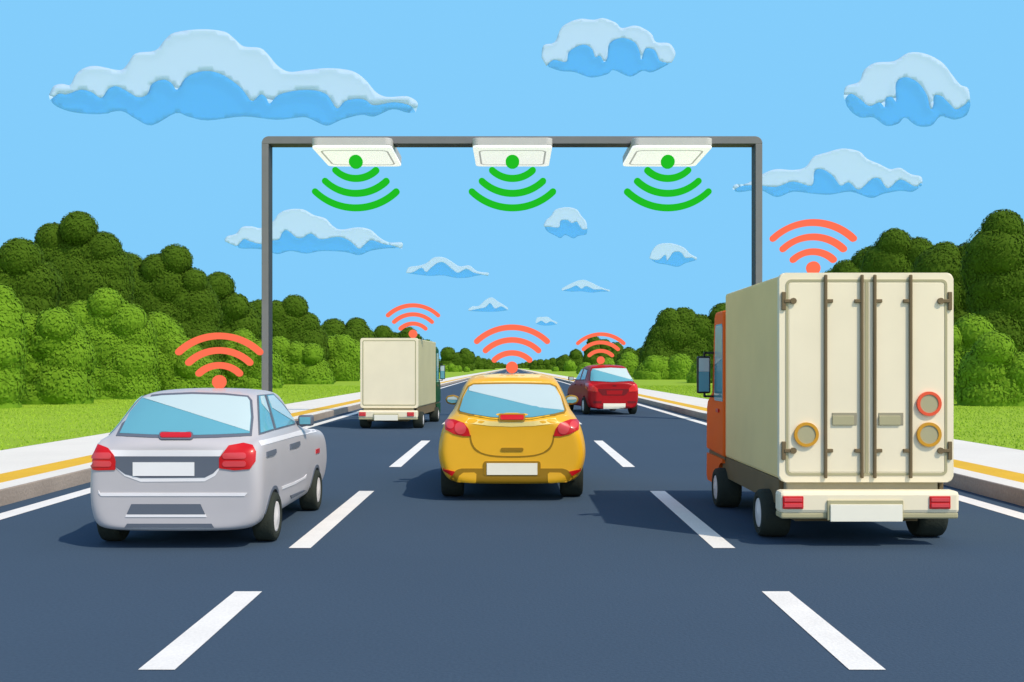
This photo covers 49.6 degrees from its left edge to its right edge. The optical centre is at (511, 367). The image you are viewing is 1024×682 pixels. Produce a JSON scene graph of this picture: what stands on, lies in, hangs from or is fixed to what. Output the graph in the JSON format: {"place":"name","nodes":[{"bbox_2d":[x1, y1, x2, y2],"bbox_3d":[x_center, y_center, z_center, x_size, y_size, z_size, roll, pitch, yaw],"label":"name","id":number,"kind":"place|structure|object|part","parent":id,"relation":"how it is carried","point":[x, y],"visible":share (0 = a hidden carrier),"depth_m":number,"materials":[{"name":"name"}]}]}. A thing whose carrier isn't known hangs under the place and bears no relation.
{"place":"outdoors","nodes":[
{"label":"outdoors","id":0,"kind":"place"},
{"bbox_2d":[49,29,417,111],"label":"cloud","id":1,"kind":"structure","parent":0,"point":[175,59],"depth_m":324.91,"materials":[{"name":"white"}]},
{"bbox_2d":[0,369,501,473],"bbox_3d":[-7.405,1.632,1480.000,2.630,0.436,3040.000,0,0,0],"label":"pavement","id":2,"kind":"structure","parent":0,"point":[18,458],"depth_m":19.35,"materials":[{"name":"concrete"}]},
{"bbox_2d":[0,369,502,482],"bbox_3d":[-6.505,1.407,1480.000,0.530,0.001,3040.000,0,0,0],"label":"yellow line marking","id":3,"kind":"object","parent":2,"relation":"on","point":[22,473],"depth_m":15.92,"materials":[{"name":"yellow paint"}]},
{"bbox_2d":[262,136,761,391],"bbox_3d":[0.000,-2.672,32.750,14.915,8.205,0.780,0,0,0],"label":"gantry","id":4,"kind":"object","parent":2,"relation":"on","point":[270,142],"visible":0.56,"depth_m":32.50,"materials":[{"name":"grey metal"}]},
{"bbox_2d":[312,137,400,165],"bbox_3d":[-4.640,-6.503,33.550,2.314,0.302,3.100,0,0,0],"label":"overhead sensor","id":5,"kind":"object","parent":4,"relation":"attached to","point":[369,151],"visible":0.99,"depth_m":32.48,"materials":[{"name":"white plastic"}]},
{"bbox_2d":[312,155,399,210],"bbox_3d":[-4.462,-5.269,31.700,2.499,1.604,0.121,0,0,0],"label":"signal symbol","id":6,"kind":"object","parent":5,"relation":"attached to","point":[355,161],"visible":1,"depth_m":31.64,"materials":[{"name":"green"}]},
{"bbox_2d":[473,137,551,165],"bbox_3d":[0.012,-6.503,33.550,2.314,0.302,3.100,0,0,0],"label":"overhead sensor","id":7,"kind":"object","parent":4,"relation":"attached to","point":[498,151],"visible":1,"depth_m":32.48,"materials":[{"name":"white plastic"}]},
{"bbox_2d":[469,155,555,210],"bbox_3d":[0.012,-5.269,31.700,2.499,1.604,0.121,0,0,0],"label":"signal symbol","id":8,"kind":"object","parent":7,"relation":"attached to","point":[512,161],"visible":1,"depth_m":31.64,"materials":[{"name":"green"}]},
{"bbox_2d":[623,137,711,165],"bbox_3d":[4.640,-6.503,33.550,2.314,0.302,3.100,0,0,0],"label":"overhead sensor","id":9,"kind":"object","parent":4,"relation":"attached to","point":[653,151],"visible":1,"depth_m":32.48,"materials":[{"name":"white plastic"}]},
{"bbox_2d":[624,155,711,210],"bbox_3d":[4.450,-5.269,31.700,2.499,1.604,0.121,0,0,0],"label":"signal symbol","id":10,"kind":"object","parent":9,"relation":"attached to","point":[667,161],"visible":1,"depth_m":31.64,"materials":[{"name":"green"}]},
{"bbox_2d":[225,209,402,248],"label":"cloud","id":11,"kind":"structure","parent":0,"point":[299,223],"depth_m":695.64,"materials":[{"name":"white"}]},
{"bbox_2d":[406,257,488,275],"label":"cloud","id":12,"kind":"structure","parent":0,"point":[428,265],"depth_m":942.18,"materials":[{"name":"white"}]},
{"bbox_2d":[468,297,507,310],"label":"cloud","id":13,"kind":"structure","parent":0,"point":[496,304],"depth_m":1499.44,"materials":[{"name":"white"}]},
{"bbox_2d":[0,368,1023,449],"bbox_3d":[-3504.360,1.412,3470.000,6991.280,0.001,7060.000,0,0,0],"label":"grass verge","id":14,"kind":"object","parent":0,"point":[337,383],"depth_m":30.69,"materials":[{"name":"green plant"}]},
{"bbox_2d":[0,283,27,408],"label":"bush","id":15,"kind":"object","parent":14,"relation":"on","point":[13,332],"visible":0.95,"depth_m":38.38,"materials":[{"name":"green plant"}]},
{"bbox_2d":[0,237,63,315],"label":"tree","id":16,"kind":"object","parent":14,"relation":"on","point":[30,277],"visible":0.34,"depth_m":48.51,"materials":[{"name":"green plant"}]},
{"bbox_2d":[21,307,97,404],"bbox_3d":[-18.002,-0.045,43.107,3.589,4.571,2.680,0,0,0],"label":"bush","id":17,"kind":"object","parent":14,"relation":"on","point":[60,360],"visible":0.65,"depth_m":42.16,"materials":[{"name":"green plant"}]},
{"bbox_2d":[34,211,134,308],"bbox_3d":[-22.449,-2.853,57.932,5.691,10.510,3.305,0,0,0],"label":"tree","id":18,"kind":"object","parent":14,"relation":"on","point":[83,255],"visible":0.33,"depth_m":56.84,"materials":[{"name":"green plant"}]},
{"bbox_2d":[66,287,161,399],"bbox_3d":[-18.180,-0.566,49.931,4.792,6.033,2.817,0,0,0],"label":"bush","id":19,"kind":"object","parent":14,"relation":"on","point":[120,330],"visible":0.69,"depth_m":48.88,"materials":[{"name":"green plant"}]},
{"bbox_2d":[127,243,224,375],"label":"tree","id":20,"kind":"object","parent":14,"relation":"on","point":[170,281],"visible":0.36,"depth_m":70.76,"materials":[{"name":"green plant"}]},
{"bbox_2d":[147,311,220,390],"bbox_3d":[-18.210,-0.219,60.069,4.742,5.668,3.022,0,0,0],"label":"bush","id":21,"kind":"object","parent":14,"relation":"on","point":[174,370],"visible":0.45,"depth_m":59.01,"materials":[{"name":"green plant"}]},
{"bbox_2d":[207,271,261,343],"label":"tree","id":22,"kind":"object","parent":14,"relation":"on","point":[240,311],"visible":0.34,"depth_m":86.71,"materials":[{"name":"green plant"}]},
{"bbox_2d":[221,328,283,388],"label":"bush","id":23,"kind":"object","parent":14,"relation":"on","point":[250,377],"visible":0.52,"depth_m":73.61,"materials":[{"name":"green plant"}]},
{"bbox_2d":[249,294,329,359],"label":"tree","id":24,"kind":"object","parent":14,"relation":"on","point":[293,319],"visible":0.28,"depth_m":108.45,"materials":[{"name":"green plant"}]},
{"bbox_2d":[272,335,335,383],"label":"bush","id":25,"kind":"object","parent":14,"relation":"on","point":[304,363],"visible":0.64,"depth_m":92.53,"materials":[{"name":"green plant"}]},
{"bbox_2d":[327,334,359,380],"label":"bush","id":26,"kind":"object","parent":14,"relation":"on","point":[343,360],"visible":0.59,"depth_m":113.37,"materials":[{"name":"green plant"}]},
{"bbox_2d":[321,317,376,341],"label":"tree","id":27,"kind":"object","parent":14,"relation":"on","point":[357,328],"visible":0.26,"depth_m":148.28,"materials":[{"name":"green plant"}]},
{"bbox_2d":[374,325,423,339],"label":"tree","id":28,"kind":"object","parent":14,"relation":"on","point":[383,331],"visible":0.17,"depth_m":213.69,"materials":[{"name":"green plant"}]},
{"bbox_2d":[439,363,469,371],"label":"bush","id":29,"kind":"object","parent":14,"relation":"on","point":[450,367],"visible":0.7,"depth_m":354.65,"materials":[{"name":"green plant"}]},
{"bbox_2d":[439,347,475,370],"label":"tree","id":30,"kind":"object","parent":14,"relation":"on","point":[464,357],"visible":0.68,"depth_m":447.53,"materials":[{"name":"green plant"}]},
{"bbox_2d":[474,356,494,368],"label":"tree","id":31,"kind":"object","parent":14,"relation":"on","point":[482,363],"visible":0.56,"depth_m":788.01,"materials":[{"name":"green plant"}]},
{"bbox_2d":[492,362,506,367],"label":"tree","id":32,"kind":"object","parent":14,"relation":"on","point":[499,365],"visible":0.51,"depth_m":2048.87,"materials":[{"name":"green plant"}]},
{"bbox_2d":[0,369,1023,681],"bbox_3d":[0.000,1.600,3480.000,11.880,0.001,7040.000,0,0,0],"label":"road","id":33,"kind":"structure","parent":0,"point":[614,571],"depth_m":8.18,"materials":[{"name":"asphalt"}]},
{"bbox_2d":[91,388,326,540],"bbox_3d":[-2.965,0.901,11.585,1.710,1.398,3.743,0,0,0],"label":"hatchback car","id":34,"kind":"object","parent":33,"relation":"on","point":[201,459],"visible":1,"depth_m":9.78,"materials":[{"name":"silver metal"}]},
{"bbox_3d":[-3.584,0.445,10.419,0.192,0.367,0.802,0,0,0],"label":"side window","id":35,"kind":"part","parent":34,"relation":"part of","materials":[{"name":"grey glass"}]},
{"bbox_3d":[-2.943,0.440,10.156,1.220,0.414,0.718,0,0,0],"label":"window","id":36,"kind":"part","parent":34,"relation":"part of","materials":[{"name":"teal glass"}]},
{"bbox_2d":[175,333,262,387],"bbox_3d":[-2.876,-0.066,10.900,0.859,0.552,0.048,0,0,0],"label":"signal symbol","id":37,"kind":"object","parent":34,"relation":"on","point":[219,381],"visible":1,"depth_m":10.88,"materials":[{"name":"red"}]},
{"bbox_3d":[-2.346,0.445,10.419,0.192,0.367,0.802,0,0,0],"label":"side window","id":38,"kind":"part","parent":34,"relation":"part of","materials":[{"name":"teal glass"}]},
{"bbox_3d":[-2.341,0.436,11.126,0.184,0.348,1.166,0,0,0],"label":"side window","id":39,"kind":"part","parent":34,"relation":"part of","materials":[{"name":"teal glass"}]},
{"bbox_2d":[0,370,501,519],"bbox_3d":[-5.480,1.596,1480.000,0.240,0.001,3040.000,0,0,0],"label":"edge line marking","id":40,"kind":"object","parent":33,"relation":"on","point":[14,512],"depth_m":13.31,"materials":[{"name":"paint"}]},
{"bbox_2d":[0,369,503,505],"bbox_3d":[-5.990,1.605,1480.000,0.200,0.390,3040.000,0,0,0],"label":"kerb","id":41,"kind":"structure","parent":33,"relation":"on","point":[17,493],"depth_m":14.28,"materials":[{"name":"concrete"}]},
{"bbox_2d":[0,370,498,488],"bbox_3d":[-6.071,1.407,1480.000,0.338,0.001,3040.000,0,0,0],"label":"kerb lip marking","id":42,"kind":"object","parent":41,"relation":"on","point":[16,482],"depth_m":14.86,"materials":[{"name":"paint"}]},
{"bbox_2d":[138,422,444,669],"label":"lane marking","id":43,"kind":"object","parent":33,"relation":"on","point":[180,649],"visible":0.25,"depth_m":7.25,"materials":[{"name":"paint"}]},
{"bbox_2d":[358,338,444,427],"bbox_3d":[-3.074,0.416,31.297,1.905,2.368,5.159,0,0,3],"label":"box truck","id":44,"kind":"object","parent":33,"relation":"on","point":[399,379],"visible":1,"depth_m":28.91,"materials":[{"name":"beige paint"}]},
{"bbox_3d":[-3.199,0.142,28.913,1.351,1.651,0.033,0,0,3],"label":"rear door","id":45,"kind":"part","parent":44,"relation":"part of","materials":[{"name":"beige paint"}]},
{"bbox_2d":[386,303,439,337],"bbox_3d":[-2.615,-1.234,29.300,1.432,0.919,0.113,0,0,0],"label":"signal symbol","id":46,"kind":"object","parent":44,"relation":"on","point":[412,333],"visible":0.99,"depth_m":29.24,"materials":[{"name":"red"}]},
{"bbox_3d":[-2.218,0.003,33.028,0.019,0.859,0.492,0,0,3],"label":"side window","id":47,"kind":"part","parent":44,"relation":"part of","materials":[{"name":"teal glass"}]},
{"bbox_2d":[439,373,584,495],"bbox_3d":[0.000,0.838,15.294,1.813,1.524,4.204,0,0,0],"label":"hatchback car","id":48,"kind":"object","parent":33,"relation":"on","point":[511,428],"visible":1,"depth_m":13.22,"materials":[{"name":"gold metal"}]},
{"bbox_3d":[0.000,0.411,13.610,1.331,0.443,0.807,0,0,0],"label":"window","id":49,"kind":"part","parent":48,"relation":"part of","materials":[{"name":"blue glass"}]},
{"bbox_2d":[474,324,549,372],"bbox_3d":[0.000,-0.241,14.400,0.988,0.634,0.060,0,0,0],"label":"signal symbol","id":50,"kind":"object","parent":48,"relation":"on","point":[511,367],"visible":1,"depth_m":14.37,"materials":[{"name":"red"}]},
{"bbox_2d":[566,365,637,413],"bbox_3d":[3.128,0.751,39.697,2.080,1.697,4.643,0,0,-8],"label":"hatchback car","id":51,"kind":"object","parent":33,"relation":"on","point":[612,387],"visible":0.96,"depth_m":37.52,"materials":[{"name":"red paint"}]},
{"bbox_3d":[2.438,0.244,39.740,0.258,0.454,1.102,0,0,-8],"label":"side window","id":52,"kind":"part","parent":51,"relation":"part of","materials":[{"name":"teal glass"}]},
{"bbox_3d":[2.547,0.244,38.646,0.191,0.453,0.800,0,0,-8],"label":"side window","id":53,"kind":"part","parent":51,"relation":"part of","materials":[{"name":"teal glass"}]},
{"bbox_2d":[576,332,625,363],"bbox_3d":[3.104,-0.673,38.800,1.728,1.109,0.146,0,0,0],"label":"signal symbol","id":54,"kind":"object","parent":51,"relation":"on","point":[600,359],"visible":1,"depth_m":38.73,"materials":[{"name":"red"}]},
{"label":"window","id":55,"kind":"part","parent":51,"relation":"part of","materials":[{"name":"teal glass"}]},
{"bbox_2d":[579,422,885,669],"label":"lane marking","id":56,"kind":"object","parent":33,"relation":"on","point":[843,649],"visible":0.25,"depth_m":7.25,"materials":[{"name":"paint"}]},
{"bbox_2d":[520,369,1023,505],"bbox_3d":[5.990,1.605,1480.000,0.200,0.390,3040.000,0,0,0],"label":"kerb","id":57,"kind":"structure","parent":33,"relation":"on","point":[1006,493],"depth_m":14.10,"materials":[{"name":"concrete"}]},
{"bbox_2d":[525,370,1023,488],"bbox_3d":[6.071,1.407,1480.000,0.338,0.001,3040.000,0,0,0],"label":"kerb lip marking","id":58,"kind":"object","parent":57,"relation":"on","point":[1007,482],"depth_m":14.45,"materials":[{"name":"paint"}]},
{"bbox_2d":[522,370,1023,519],"bbox_3d":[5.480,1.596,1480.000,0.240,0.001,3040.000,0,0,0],"label":"edge line marking","id":59,"kind":"object","parent":33,"relation":"on","point":[1009,512],"depth_m":13.01,"materials":[{"name":"paint"}]},
{"bbox_2d":[697,273,958,535],"bbox_3d":[3.195,0.373,11.767,1.974,2.454,3.906,0,0,0],"label":"box truck","id":60,"kind":"object","parent":33,"relation":"on","point":[831,398],"visible":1,"depth_m":10.00,"materials":[{"name":"beige paint"}]},
{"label":"side window","id":61,"kind":"part","parent":60,"relation":"part of","materials":[{"name":"teal glass"}]},
{"bbox_2d":[769,219,856,272],"bbox_3d":[2.824,-1.128,10.400,0.812,0.521,0.046,0,0,0],"label":"signal symbol","id":62,"kind":"object","parent":60,"relation":"on","point":[813,267],"visible":0.96,"depth_m":10.38,"materials":[{"name":"red"}]},
{"bbox_3d":[2.836,0.081,9.998,0.682,1.831,0.065,0,0,0],"label":"rear door","id":63,"kind":"part","parent":60,"relation":"part of","materials":[{"name":"beige paint"}]},
{"bbox_3d":[3.554,0.081,9.998,0.682,1.831,0.065,0,0,0],"label":"rear door","id":64,"kind":"part","parent":60,"relation":"part of","materials":[{"name":"beige paint"}]},
{"bbox_2d":[0,0,1023,363],"label":"sky","id":65,"kind":"structure","parent":0,"point":[163,167],"materials":[{"name":"blue"}]},
{"bbox_2d":[536,317,556,323],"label":"cloud","id":66,"kind":"structure","parent":0,"point":[544,319],"depth_m":2035.19,"materials":[{"name":"white"}]},
{"bbox_2d":[544,207,586,229],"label":"cloud","id":67,"kind":"structure","parent":0,"point":[569,214],"depth_m":651.79,"materials":[{"name":"white"}]},
{"bbox_2d":[562,280,609,291],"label":"cloud","id":68,"kind":"structure","parent":0,"point":[580,284],"depth_m":1160.01,"materials":[{"name":"white"}]},
{"bbox_2d":[541,18,674,65],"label":"cloud","id":69,"kind":"structure","parent":0,"point":[597,36],"depth_m":294.87,"materials":[{"name":"white"}]},
{"bbox_2d":[650,243,696,260],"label":"cloud","id":70,"kind":"structure","parent":0,"point":[660,251],"depth_m":837.82,"materials":[{"name":"white"}]},
{"bbox_2d":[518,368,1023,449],"bbox_3d":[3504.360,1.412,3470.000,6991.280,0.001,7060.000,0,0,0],"label":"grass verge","id":71,"kind":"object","parent":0,"point":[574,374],"depth_m":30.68,"materials":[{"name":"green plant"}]},
{"bbox_2d":[517,362,529,367],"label":"tree","id":72,"kind":"object","parent":71,"relation":"on","point":[524,365],"visible":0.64,"depth_m":1978.99,"materials":[{"name":"green plant"}]},
{"bbox_2d":[529,358,556,369],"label":"tree","id":73,"kind":"object","parent":71,"relation":"on","point":[545,364],"visible":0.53,"depth_m":714.84,"materials":[{"name":"green plant"}]},
{"bbox_2d":[552,360,576,370],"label":"bush","id":74,"kind":"object","parent":71,"relation":"on","point":[570,365],"visible":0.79,"depth_m":396.27,"materials":[{"name":"green plant"}]},
{"bbox_2d":[555,349,582,370],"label":"tree","id":75,"kind":"object","parent":71,"relation":"on","point":[576,355],"visible":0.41,"depth_m":425.29,"materials":[{"name":"green plant"}]},
{"bbox_2d":[576,357,614,373],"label":"bush","id":76,"kind":"object","parent":71,"relation":"on","point":[608,361],"visible":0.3,"depth_m":236.91,"materials":[{"name":"green plant"}]},
{"bbox_2d":[582,336,624,363],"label":"tree","id":77,"kind":"object","parent":71,"relation":"on","point":[592,359],"visible":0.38,"depth_m":267.73,"materials":[{"name":"green plant"}]},
{"bbox_2d":[615,351,638,376],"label":"bush","id":78,"kind":"object","parent":71,"relation":"on","point":[628,361],"visible":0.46,"depth_m":163.38,"materials":[{"name":"green plant"}]},
{"bbox_2d":[616,347,642,362],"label":"tree","id":79,"kind":"object","parent":71,"relation":"on","point":[628,349],"visible":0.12,"depth_m":202.75,"materials":[{"name":"green plant"}]},
{"bbox_2d":[632,353,693,379],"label":"bush","id":80,"kind":"object","parent":71,"relation":"on","point":[676,366],"visible":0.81,"depth_m":129.03,"materials":[{"name":"green plant"}]},
{"bbox_2d":[638,302,725,365],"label":"tree","id":81,"kind":"object","parent":71,"relation":"on","point":[684,330],"visible":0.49,"depth_m":140.17,"materials":[{"name":"green plant"}]},
{"bbox_2d":[686,360,712,382],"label":"bush","id":82,"kind":"object","parent":71,"relation":"on","point":[691,376],"visible":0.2,"depth_m":100.45,"materials":[{"name":"green plant"}]},
{"bbox_2d":[824,246,869,272],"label":"tree","id":83,"kind":"object","parent":71,"relation":"on","point":[848,266],"visible":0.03,"depth_m":74.73,"materials":[{"name":"green plant"}]},
{"bbox_2d":[859,228,932,272],"bbox_3d":[22.435,-2.764,63.802,4.809,10.418,3.619,0,0,0],"label":"tree","id":84,"kind":"object","parent":71,"relation":"on","point":[894,250],"visible":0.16,"depth_m":62.50,"materials":[{"name":"green plant"}]},
{"bbox_2d":[911,241,970,322],"bbox_3d":[22.485,-2.158,56.300,4.542,8.514,3.250,0,0,0],"label":"tree","id":85,"kind":"object","parent":71,"relation":"on","point":[943,257],"visible":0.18,"depth_m":55.32,"materials":[{"name":"green plant"}]},
{"bbox_2d":[954,313,994,402],"bbox_3d":[18.268,0.084,45.350,3.709,4.636,2.570,0,0,0],"label":"bush","id":86,"kind":"object","parent":71,"relation":"on","point":[969,329],"visible":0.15,"depth_m":44.57,"materials":[{"name":"green plant"}]},
{"bbox_2d":[954,330,1023,406],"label":"bush","id":87,"kind":"object","parent":71,"relation":"on","point":[991,371],"visible":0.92,"depth_m":40.17,"materials":[{"name":"green plant"}]},
{"bbox_2d":[959,209,1023,353],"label":"tree","id":88,"kind":"object","parent":71,"relation":"on","point":[991,271],"visible":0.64,"depth_m":48.80,"materials":[{"name":"green plant"}]},
{"bbox_2d":[522,369,1023,473],"bbox_3d":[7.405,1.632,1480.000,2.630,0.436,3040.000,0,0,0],"label":"pavement","id":89,"kind":"structure","parent":0,"point":[1005,458],"depth_m":18.66,"materials":[{"name":"concrete"}]},
{"bbox_2d":[521,369,1023,482],"bbox_3d":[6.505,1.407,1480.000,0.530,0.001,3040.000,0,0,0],"label":"yellow line marking","id":90,"kind":"object","parent":89,"relation":"on","point":[1001,473],"depth_m":15.45,"materials":[{"name":"yellow paint"}]},
{"bbox_2d":[732,148,922,189],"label":"cloud","id":91,"kind":"structure","parent":0,"point":[856,169],"depth_m":485.21,"materials":[{"name":"white"}]},
{"bbox_2d":[844,52,969,108],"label":"cloud","id":92,"kind":"structure","parent":0,"point":[932,76],"depth_m":339.07,"materials":[{"name":"white"}]}
]}

